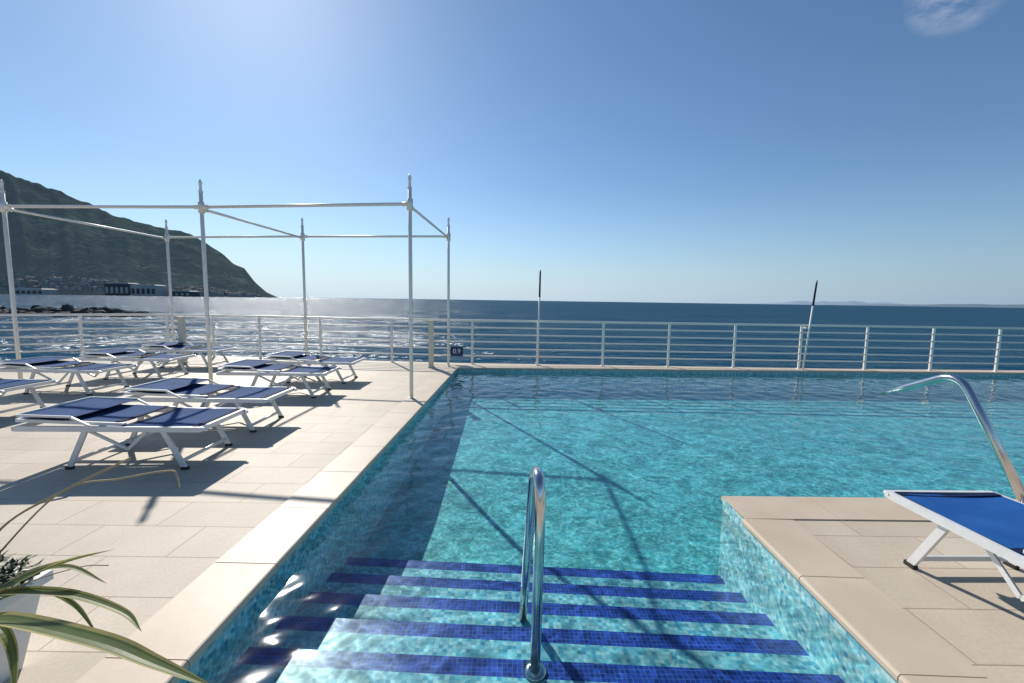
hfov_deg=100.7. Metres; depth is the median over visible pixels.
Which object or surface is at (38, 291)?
shipyard hall
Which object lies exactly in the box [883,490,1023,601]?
sun lounger
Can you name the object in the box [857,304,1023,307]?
distant coast
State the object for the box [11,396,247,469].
sun lounger
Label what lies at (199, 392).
sun lounger
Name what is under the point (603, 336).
deck railing
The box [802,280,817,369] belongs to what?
lamp pole
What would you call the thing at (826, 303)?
distant hills
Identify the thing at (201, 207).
pergola frame
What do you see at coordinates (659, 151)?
sky
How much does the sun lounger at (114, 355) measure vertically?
0.487 m
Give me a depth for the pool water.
9.06 m
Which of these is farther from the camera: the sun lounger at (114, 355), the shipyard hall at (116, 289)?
the shipyard hall at (116, 289)
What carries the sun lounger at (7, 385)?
on the pool deck
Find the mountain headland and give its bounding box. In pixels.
[0,170,277,297]
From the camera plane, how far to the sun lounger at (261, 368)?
6.41 m
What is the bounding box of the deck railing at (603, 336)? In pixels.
[0,314,1023,371]
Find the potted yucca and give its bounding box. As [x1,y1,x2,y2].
[0,457,207,682]
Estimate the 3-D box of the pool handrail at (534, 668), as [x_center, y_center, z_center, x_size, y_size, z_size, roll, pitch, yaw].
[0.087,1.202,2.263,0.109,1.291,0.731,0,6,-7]
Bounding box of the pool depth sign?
[451,347,462,355]
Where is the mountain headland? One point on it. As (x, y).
(66, 240)
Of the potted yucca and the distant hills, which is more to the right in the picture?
the distant hills
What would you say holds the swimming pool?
in the pool deck
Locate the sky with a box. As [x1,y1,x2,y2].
[0,0,1023,304]
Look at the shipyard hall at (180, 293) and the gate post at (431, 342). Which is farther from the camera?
the shipyard hall at (180, 293)
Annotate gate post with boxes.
[176,316,188,363]
[427,320,434,367]
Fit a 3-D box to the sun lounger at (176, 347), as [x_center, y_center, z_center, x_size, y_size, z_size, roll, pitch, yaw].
[-6.869,0.283,9.079,1.613,0.487,0.672,1,6,0]
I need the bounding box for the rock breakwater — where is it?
[0,304,156,316]
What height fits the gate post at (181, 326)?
1.044 m
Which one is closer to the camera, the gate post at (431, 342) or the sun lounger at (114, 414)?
the sun lounger at (114, 414)
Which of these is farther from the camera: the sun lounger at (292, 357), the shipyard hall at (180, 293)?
the shipyard hall at (180, 293)
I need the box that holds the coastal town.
[0,217,260,297]
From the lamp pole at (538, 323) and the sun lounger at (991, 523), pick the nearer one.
the sun lounger at (991, 523)
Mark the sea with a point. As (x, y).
(683, 312)
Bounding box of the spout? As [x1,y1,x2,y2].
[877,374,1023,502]
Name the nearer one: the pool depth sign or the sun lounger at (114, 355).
the sun lounger at (114, 355)
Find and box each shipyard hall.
[9,288,57,294]
[104,282,137,295]
[130,284,166,295]
[172,290,199,296]
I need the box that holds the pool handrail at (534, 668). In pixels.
[519,466,545,681]
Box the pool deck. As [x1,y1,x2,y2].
[0,355,1023,682]
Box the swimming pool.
[75,365,1023,682]
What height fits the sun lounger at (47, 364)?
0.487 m
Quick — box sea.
[0,294,1023,369]
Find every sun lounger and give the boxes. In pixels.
[0,356,137,395]
[0,378,57,413]
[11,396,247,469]
[78,348,196,379]
[123,377,296,432]
[140,341,236,368]
[216,359,341,397]
[263,351,366,383]
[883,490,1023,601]
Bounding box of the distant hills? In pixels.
[754,301,898,304]
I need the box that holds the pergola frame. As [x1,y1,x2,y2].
[0,174,450,398]
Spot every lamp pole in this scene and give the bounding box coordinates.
[537,270,540,365]
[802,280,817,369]
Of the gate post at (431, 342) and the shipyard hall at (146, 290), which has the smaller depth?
the gate post at (431, 342)
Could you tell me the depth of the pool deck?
2.95 m
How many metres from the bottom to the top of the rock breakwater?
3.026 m
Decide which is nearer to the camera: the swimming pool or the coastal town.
the swimming pool

